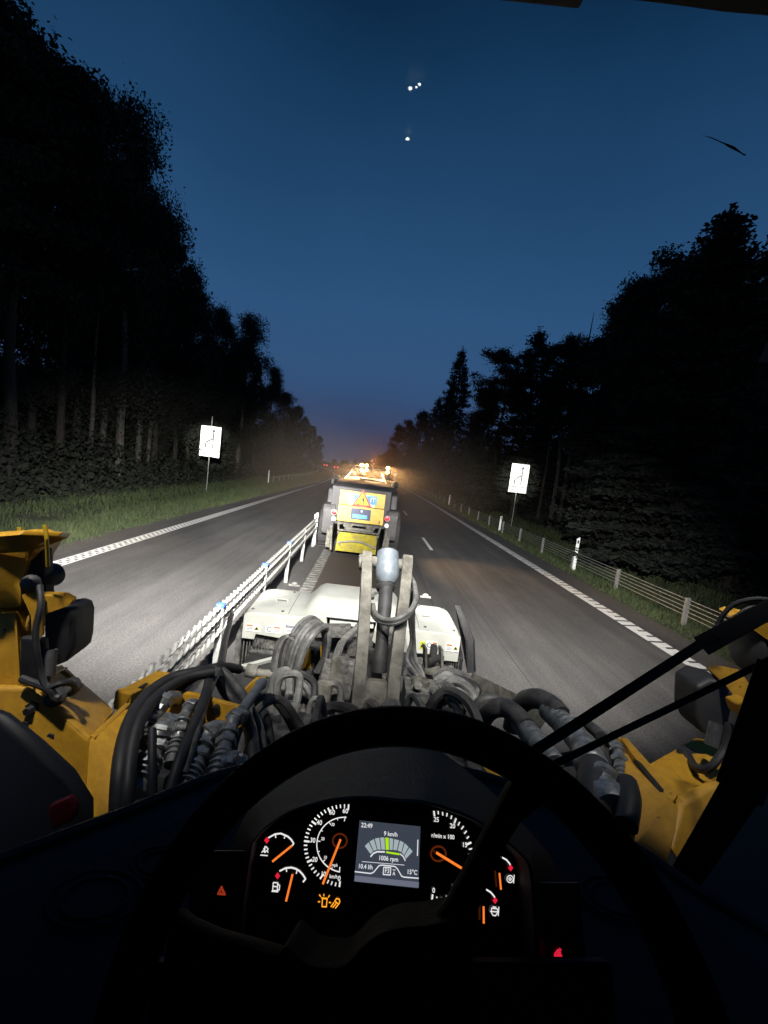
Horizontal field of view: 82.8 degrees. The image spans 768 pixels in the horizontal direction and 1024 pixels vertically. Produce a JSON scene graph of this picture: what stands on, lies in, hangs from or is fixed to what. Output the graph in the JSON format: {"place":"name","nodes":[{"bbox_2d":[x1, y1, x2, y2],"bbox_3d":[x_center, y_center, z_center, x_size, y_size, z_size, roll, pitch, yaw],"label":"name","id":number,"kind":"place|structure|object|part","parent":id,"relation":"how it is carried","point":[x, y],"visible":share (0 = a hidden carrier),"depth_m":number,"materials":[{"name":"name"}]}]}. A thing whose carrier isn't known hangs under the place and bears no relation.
{"place":"outdoors","nodes":[
{"label":"outdoors","id":0,"kind":"place"},
{"bbox_2d":[0,455,753,673],"bbox_3d":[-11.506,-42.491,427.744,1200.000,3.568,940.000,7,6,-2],"label":"ground","id":1,"kind":"structure","parent":0,"point":[55,518],"depth_m":16.24,"materials":[{"name":"green plant"}]},
{"bbox_2d":[0,203,31,461],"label":"birch tree","id":2,"kind":"object","parent":1,"relation":"on","point":[2,253],"visible":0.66,"depth_m":16.22,"materials":[{"name":"green plant"}]},
{"bbox_2d":[0,256,45,434],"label":"pine tree","id":3,"kind":"object","parent":1,"relation":"on","point":[0,340],"depth_m":27.42,"materials":[{"name":"green plant"}]},
{"bbox_2d":[0,50,125,477],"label":"broadleaf tree","id":4,"kind":"object","parent":1,"relation":"on","point":[35,378],"visible":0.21,"depth_m":21.08,"materials":[{"name":"green plant"}]},
{"bbox_2d":[0,0,127,309],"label":"pine tree","id":5,"kind":"object","parent":1,"relation":"on","point":[19,65],"visible":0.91,"depth_m":15.18,"materials":[{"name":"green plant"}]},
{"bbox_2d":[17,258,138,473],"bbox_3d":[-17.986,-8.258,25.571,6.305,13.291,6.810,7,7,-6],"label":"pine tree","id":6,"kind":"object","parent":1,"relation":"on","point":[101,338],"visible":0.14,"depth_m":24.71,"materials":[{"name":"green plant"}]},
{"bbox_2d":[0,59,156,482],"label":"pine tree","id":7,"kind":"object","parent":1,"relation":"on","point":[114,206],"visible":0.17,"depth_m":21.17,"materials":[{"name":"green plant"}]},
{"bbox_2d":[18,241,141,468],"bbox_3d":[-18.163,-10.742,25.702,6.539,18.439,6.120,5,5,-18],"label":"birch tree","id":8,"kind":"object","parent":1,"relation":"on","point":[73,399],"visible":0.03,"depth_m":25.28,"materials":[{"name":"green plant"}]},
{"bbox_2d":[0,0,173,489],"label":"pine tree","id":9,"kind":"object","parent":1,"relation":"on","point":[98,252],"visible":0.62,"depth_m":17.85,"materials":[{"name":"green plant"}]},
{"bbox_2d":[80,313,105,481],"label":"slender tree","id":10,"kind":"object","parent":1,"relation":"on","point":[93,405],"visible":0.5,"depth_m":24.00,"materials":[{"name":"brown plant"}]},
{"bbox_2d":[57,230,158,477],"bbox_3d":[-16.496,-10.731,26.131,5.471,18.892,5.056,4,5,-17],"label":"birch tree","id":11,"kind":"object","parent":1,"relation":"on","point":[103,425],"visible":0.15,"depth_m":26.00,"materials":[{"name":"green plant"}]},
{"bbox_2d":[95,412,124,454],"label":"birch tree","id":12,"kind":"object","parent":1,"relation":"on","point":[108,425],"depth_m":36.87,"materials":[{"name":"green plant"}]},
{"bbox_2d":[110,412,133,468],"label":"birch tree","id":13,"kind":"object","parent":1,"relation":"on","point":[131,448],"visible":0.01,"depth_m":34.44,"materials":[{"name":"green plant"}]},
{"bbox_2d":[55,62,191,483],"bbox_3d":[-14.710,-12.086,24.660,6.352,22.752,6.133,7,6,-2],"label":"birch tree","id":14,"kind":"object","parent":1,"relation":"on","point":[142,163],"visible":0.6,"depth_m":24.43,"materials":[{"name":"green plant"}]},
{"bbox_2d":[0,355,261,460],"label":"forest","id":15,"kind":"object","parent":1,"relation":"on","point":[1,378],"depth_m":32.27,"materials":[{"name":"plant"}]},
{"bbox_2d":[127,402,152,471],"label":"birch tree","id":16,"kind":"object","parent":1,"relation":"on","point":[144,451],"visible":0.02,"depth_m":31.40,"materials":[{"name":"green plant"}]},
{"bbox_2d":[0,329,311,507],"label":"undergrowth","id":17,"kind":"object","parent":1,"relation":"on","point":[41,473],"visible":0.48,"depth_m":23.85,"materials":[{"name":"green plant"}]},
{"bbox_2d":[146,321,165,473],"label":"slender tree","id":18,"kind":"object","parent":1,"relation":"on","point":[149,443],"visible":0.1,"depth_m":30.15,"materials":[{"name":"brown plant"}]},
{"bbox_2d":[125,340,188,456],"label":"broadleaf tree","id":19,"kind":"object","parent":1,"relation":"on","point":[162,445],"visible":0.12,"depth_m":31.75,"materials":[{"name":"green plant"}]},
{"bbox_2d":[120,180,198,474],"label":"birch tree","id":20,"kind":"object","parent":1,"relation":"on","point":[160,326],"visible":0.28,"depth_m":28.54,"materials":[{"name":"green plant"}]},
{"bbox_2d":[0,470,330,546],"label":"grass","id":21,"kind":"structure","parent":1,"relation":"on","point":[227,492],"depth_m":19.04,"materials":[{"name":"green plant"}]},
{"bbox_2d":[125,205,219,473],"bbox_3d":[-15.527,-11.097,30.453,8.087,19.182,6.497,6,6,-15],"label":"broadleaf tree","id":22,"kind":"object","parent":1,"relation":"on","point":[179,386],"visible":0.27,"depth_m":29.83,"materials":[{"name":"green plant"}]},
{"bbox_2d":[150,256,222,479],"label":"broadleaf tree","id":23,"kind":"object","parent":1,"relation":"on","point":[204,384],"visible":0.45,"depth_m":31.93,"materials":[{"name":"green plant"}]},
{"bbox_2d":[55,467,331,553],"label":"gravel shoulder","id":24,"kind":"object","parent":1,"relation":"on","point":[86,542],"visible":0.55,"depth_m":14.28},
{"bbox_2d":[189,421,205,469],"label":"birch tree","id":25,"kind":"object","parent":1,"relation":"on","point":[197,446],"visible":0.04,"depth_m":41.25,"materials":[{"name":"green plant"}]},
{"bbox_2d":[169,289,233,467],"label":"broadleaf tree","id":26,"kind":"object","parent":1,"relation":"on","point":[206,419],"visible":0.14,"depth_m":36.41,"materials":[{"name":"green plant"}]},
{"bbox_2d":[199,416,221,489],"bbox_3d":[-12.250,-3.902,30.508,1.360,5.554,0.137,6,6,-8],"label":"lane sign","id":27,"kind":"object","parent":1,"relation":"on","point":[210,438],"visible":1,"depth_m":30.35,"materials":[{"name":"white metal"}]},
{"bbox_2d":[192,302,252,472],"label":"broadleaf tree","id":28,"kind":"object","parent":1,"relation":"on","point":[226,329],"visible":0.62,"depth_m":38.86,"materials":[{"name":"green plant"}]},
{"bbox_2d":[216,358,239,470],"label":"pine tree","id":29,"kind":"object","parent":1,"relation":"on","point":[224,388],"visible":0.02,"depth_m":46.51,"materials":[{"name":"green plant"}]},
{"bbox_2d":[219,306,276,476],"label":"birch tree","id":30,"kind":"object","parent":1,"relation":"on","point":[242,430],"visible":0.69,"depth_m":44.58,"materials":[{"name":"green plant"}]},
{"bbox_2d":[226,352,269,465],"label":"birch tree","id":31,"kind":"object","parent":1,"relation":"on","point":[255,400],"visible":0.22,"depth_m":47.27,"materials":[{"name":"green plant"}]},
{"bbox_2d":[232,368,276,474],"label":"spruce tree","id":32,"kind":"object","parent":1,"relation":"on","point":[260,454],"visible":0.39,"depth_m":50.77,"materials":[{"name":"green plant"}]},
{"bbox_2d":[255,360,289,466],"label":"birch tree","id":33,"kind":"object","parent":1,"relation":"on","point":[273,395],"visible":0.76,"depth_m":57.24,"materials":[{"name":"green plant"}]},
{"bbox_2d":[266,390,300,471],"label":"broadleaf tree","id":34,"kind":"object","parent":1,"relation":"on","point":[287,436],"visible":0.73,"depth_m":65.88,"materials":[{"name":"green plant"}]},
{"bbox_2d":[281,403,305,471],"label":"broadleaf tree","id":35,"kind":"object","parent":1,"relation":"on","point":[291,454],"visible":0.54,"depth_m":77.17,"materials":[{"name":"green plant"}]},
{"bbox_2d":[272,468,318,482],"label":"guard rail","id":36,"kind":"object","parent":1,"relation":"on","point":[292,475],"visible":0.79,"depth_m":59.48,"materials":[{"name":"metal"}]},
{"bbox_2d":[296,416,310,454],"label":"broadleaf tree","id":37,"kind":"object","parent":1,"relation":"on","point":[305,419],"visible":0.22,"depth_m":191.23,"materials":[{"name":"green plant"}]},
{"bbox_2d":[301,425,319,462],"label":"broadleaf tree","id":38,"kind":"object","parent":1,"relation":"on","point":[312,429],"visible":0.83,"depth_m":137.71,"materials":[{"name":"green plant"}]},
{"bbox_2d":[314,513,317,544],"bbox_3d":[-2.336,0.617,14.700,0.120,1.219,0.049,7,6,-2],"label":"delineator post","id":39,"kind":"object","parent":1,"relation":"on","point":[316,515],"visible":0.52,"depth_m":14.66,"materials":[{"name":"white plastic"}]},
{"bbox_2d":[310,436,323,470],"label":"broadleaf tree","id":40,"kind":"object","parent":1,"relation":"on","point":[319,440],"visible":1,"depth_m":128.57,"materials":[{"name":"green plant"}]},
{"bbox_2d":[384,423,405,479],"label":"broadleaf tree","id":41,"kind":"object","parent":1,"relation":"on","point":[394,455],"visible":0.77,"depth_m":130.08,"materials":[{"name":"green plant"}]},
{"bbox_2d":[392,419,419,481],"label":"broadleaf tree","id":42,"kind":"object","parent":1,"relation":"on","point":[410,424],"visible":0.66,"depth_m":112.57,"materials":[{"name":"green plant"}]},
{"bbox_2d":[405,409,430,481],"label":"broadleaf tree","id":43,"kind":"object","parent":1,"relation":"on","point":[422,417],"visible":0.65,"depth_m":96.30,"materials":[{"name":"green plant"}]},
{"bbox_2d":[403,396,445,485],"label":"spruce tree","id":44,"kind":"object","parent":1,"relation":"on","point":[432,421],"visible":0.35,"depth_m":84.06,"materials":[{"name":"green plant"}]},
{"bbox_2d":[420,387,460,491],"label":"spruce tree","id":45,"kind":"object","parent":1,"relation":"on","point":[430,457],"visible":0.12,"depth_m":70.96,"materials":[{"name":"green plant"}]},
{"bbox_2d":[411,346,474,495],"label":"spruce tree","id":46,"kind":"object","parent":1,"relation":"on","point":[452,417],"visible":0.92,"depth_m":63.38,"materials":[{"name":"green plant"}]},
{"bbox_2d":[465,422,486,469],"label":"broadleaf tree","id":47,"kind":"object","parent":1,"relation":"on","point":[482,447],"visible":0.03,"depth_m":88.00,"materials":[{"name":"green plant"}]},
{"bbox_2d":[456,397,504,502],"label":"broadleaf tree","id":48,"kind":"object","parent":1,"relation":"on","point":[472,448],"visible":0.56,"depth_m":51.91,"materials":[{"name":"green plant"}]},
{"bbox_2d":[463,345,536,499],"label":"pine tree","id":49,"kind":"object","parent":1,"relation":"on","point":[489,395],"visible":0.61,"depth_m":43.39,"materials":[{"name":"green plant"}]},
{"bbox_2d":[452,326,572,518],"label":"spruce tree","id":50,"kind":"object","parent":1,"relation":"on","point":[518,391],"visible":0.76,"depth_m":35.94,"materials":[{"name":"green plant"}]},
{"bbox_2d":[504,449,523,477],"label":"pine tree","id":51,"kind":"object","parent":1,"relation":"on","point":[508,459],"visible":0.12,"depth_m":53.10,"materials":[{"name":"green plant"}]},
{"bbox_2d":[508,463,529,526],"bbox_3d":[9.656,-0.990,31.889,1.280,5.061,0.134,7,6,4],"label":"lane sign","id":52,"kind":"object","parent":1,"relation":"on","point":[519,475],"visible":0.96,"depth_m":31.69,"materials":[{"name":"white metal"}]},
{"bbox_2d":[340,468,729,627],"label":"cable barrier","id":53,"kind":"object","parent":1,"relation":"on","point":[686,608],"visible":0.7,"depth_m":13.58,"materials":[{"name":"metal"}]},
{"bbox_2d":[320,465,751,682],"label":"gravel shoulder","id":54,"kind":"object","parent":1,"relation":"on","point":[713,658],"visible":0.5,"depth_m":11.65},
{"bbox_2d":[527,468,548,502],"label":"pine tree","id":55,"kind":"object","parent":1,"relation":"on","point":[537,479],"visible":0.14,"depth_m":41.97,"materials":[{"name":"green plant"}]},
{"bbox_2d":[529,413,571,492],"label":"broadleaf tree","id":56,"kind":"object","parent":1,"relation":"on","point":[555,448],"visible":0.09,"depth_m":47.05,"materials":[{"name":"green plant"}]},
{"bbox_2d":[518,332,585,524],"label":"pine tree","id":57,"kind":"object","parent":1,"relation":"on","point":[547,362],"visible":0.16,"depth_m":32.54,"materials":[{"name":"green plant"}]},
{"bbox_2d":[347,444,767,604],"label":"undergrowth","id":58,"kind":"object","parent":1,"relation":"on","point":[737,586],"visible":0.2,"depth_m":29.22,"materials":[{"name":"green plant"}]},
{"bbox_2d":[527,335,601,531],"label":"pine tree","id":59,"kind":"object","parent":1,"relation":"on","point":[556,394],"visible":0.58,"depth_m":28.64,"materials":[{"name":"green plant"}]},
{"bbox_2d":[375,437,753,523],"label":"forest","id":60,"kind":"object","parent":1,"relation":"on","point":[382,456],"visible":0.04,"depth_m":83.15,"materials":[{"name":"green plant"}]},
{"bbox_2d":[556,314,593,529],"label":"dead spruce","id":61,"kind":"object","parent":1,"relation":"on","point":[562,500],"visible":0.38,"depth_m":30.23,"materials":[{"name":"brown wood"}]},
{"bbox_2d":[572,538,579,569],"bbox_3d":[7.215,1.627,16.364,0.120,1.379,0.049,7,6,-2],"label":"delineator post","id":62,"kind":"object","parent":1,"relation":"on","point":[576,551],"visible":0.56,"depth_m":16.35,"materials":[{"name":"white plastic"}]},
{"bbox_2d":[393,481,759,666],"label":"grass","id":63,"kind":"structure","parent":1,"relation":"on","point":[607,585],"depth_m":16.37,"materials":[{"name":"green plant"}]},
{"bbox_2d":[551,327,620,535],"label":"pine tree","id":64,"kind":"object","parent":1,"relation":"on","point":[579,400],"visible":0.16,"depth_m":26.35,"materials":[{"name":"green plant"}]},
{"bbox_2d":[552,300,623,535],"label":"broadleaf tree","id":65,"kind":"object","parent":1,"relation":"on","point":[585,456],"visible":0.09,"depth_m":27.36,"materials":[{"name":"green plant"}]},
{"bbox_2d":[559,271,654,537],"bbox_3d":[12.923,-5.313,24.658,5.073,15.834,6.335,11,7,34],"label":"broadleaf tree","id":66,"kind":"object","parent":1,"relation":"on","point":[589,416],"visible":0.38,"depth_m":23.57,"materials":[{"name":"green plant"}]},
{"bbox_2d":[571,269,674,523],"bbox_3d":[13.626,-4.993,23.140,5.644,15.633,6.083,3,5,-37],"label":"broadleaf tree","id":67,"kind":"object","parent":1,"relation":"on","point":[647,293],"visible":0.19,"depth_m":22.51,"materials":[{"name":"green plant"}]},
{"bbox_2d":[549,201,767,579],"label":"spruce tree","id":68,"kind":"object","parent":1,"relation":"on","point":[732,232],"visible":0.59,"depth_m":16.88,"materials":[{"name":"green plant"}]},
{"bbox_2d":[593,234,767,594],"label":"spruce tree","id":69,"kind":"object","parent":1,"relation":"on","point":[728,554],"visible":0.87,"depth_m":15.07,"materials":[{"name":"green plant"}]},
{"bbox_2d":[598,241,762,556],"bbox_3d":[13.902,-4.625,20.997,6.978,15.352,6.706,7,6,3],"label":"pine tree","id":70,"kind":"object","parent":1,"relation":"on","point":[668,261],"visible":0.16,"depth_m":20.42,"materials":[{"name":"green plant"}]},
{"bbox_2d":[613,230,767,549],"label":"broadleaf tree","id":71,"kind":"object","parent":1,"relation":"on","point":[693,411],"visible":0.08,"depth_m":17.77,"materials":[{"name":"green plant"}]},
{"bbox_2d":[0,0,767,466],"label":"sky","id":72,"kind":"structure","parent":0,"point":[358,176],"materials":[{"name":"blue"}]},
{"bbox_2d":[42,464,737,865],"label":"road","id":73,"kind":"structure","parent":0,"point":[154,598],"depth_m":9.10,"materials":[{"name":"grey asphalt"}]},
{"bbox_2d":[53,492,289,565],"bbox_3d":[-7.248,-0.017,20.120,0.350,0.002,30.400,7,6,-2],"label":"edge line","id":74,"kind":"object","parent":73,"relation":"on","point":[112,546],"visible":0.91,"depth_m":12.68,"materials":[{"name":"paint"}]},
{"bbox_2d":[107,467,350,709],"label":"cable barrier","id":75,"kind":"object","parent":73,"relation":"on","point":[222,609],"visible":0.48,"depth_m":5.43,"materials":[{"name":"metal"}]},
{"bbox_2d":[289,465,334,492],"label":"edge line","id":76,"kind":"object","parent":73,"relation":"on","point":[312,485],"visible":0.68,"depth_m":48.59,"materials":[{"name":"paint"}]},
{"bbox_2d":[299,524,342,592],"bbox_3d":[-1.978,0.683,19.610,0.285,0.001,32.965,7,6,-2],"label":"barrier line","id":77,"kind":"object","parent":73,"relation":"on","point":[313,570],"visible":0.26,"depth_m":11.32,"materials":[{"name":"paint"}]},
{"bbox_2d":[313,553,393,592],"bbox_3d":[-0.647,1.882,9.227,1.830,0.001,9.200,7,6,-2],"label":"milled strip","id":78,"kind":"object","parent":73,"relation":"on","point":[339,569],"visible":0.2,"depth_m":11.51,"materials":[{"name":"asphalt"}]},
{"bbox_2d":[317,463,400,554],"bbox_3d":[-0.781,-0.306,16.151,2.800,2.984,6.225,7,6,-2],"label":"road machine","id":79,"kind":"object","parent":73,"relation":"on","point":[363,495],"visible":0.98,"depth_m":13.55,"materials":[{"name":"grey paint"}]},
{"bbox_3d":[-0.728,0.089,13.573,1.440,0.495,0.164,7,6,-2],"label":"tail door","id":80,"kind":"part","parent":79,"relation":"part of","materials":[{"name":"yellow paint"}]},
{"bbox_3d":[-0.670,-0.396,13.558,1.410,0.450,0.119,7,6,-2],"label":"grille door","id":81,"kind":"part","parent":79,"relation":"part of","materials":[{"name":"yellow paint"}]},
{"bbox_2d":[314,464,447,512],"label":"edge line","id":82,"kind":"object","parent":73,"relation":"on","point":[425,500],"visible":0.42,"depth_m":45.56,"materials":[{"name":"paint"}]},
{"bbox_2d":[0,0,767,1023],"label":"wheel loader","id":83,"kind":"object","parent":73,"relation":"on","point":[362,864],"visible":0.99,"depth_m":0.61,"materials":[{"name":"metal"}]},
{"bbox_2d":[205,575,544,773],"bbox_3d":[-0.207,1.332,3.372,2.264,2.115,3.352,7,6,-2],"label":"cold planer","id":84,"kind":"object","parent":83,"relation":"attached to","point":[297,649],"visible":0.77,"depth_m":3.25,"materials":[{"name":"white paint"}]},
{"bbox_2d":[403,511,432,549],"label":"lane line","id":85,"kind":"object","parent":73,"relation":"on","point":[427,544],"visible":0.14,"depth_m":18.27,"materials":[{"name":"paint"}]},
{"bbox_2d":[444,512,709,672],"bbox_3d":[5.369,1.695,18.529,0.360,0.001,32.220,7,6,-2],"label":"edge line","id":86,"kind":"object","parent":73,"relation":"on","point":[671,652],"visible":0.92,"depth_m":11.08,"materials":[{"name":"paint"}]}
]}

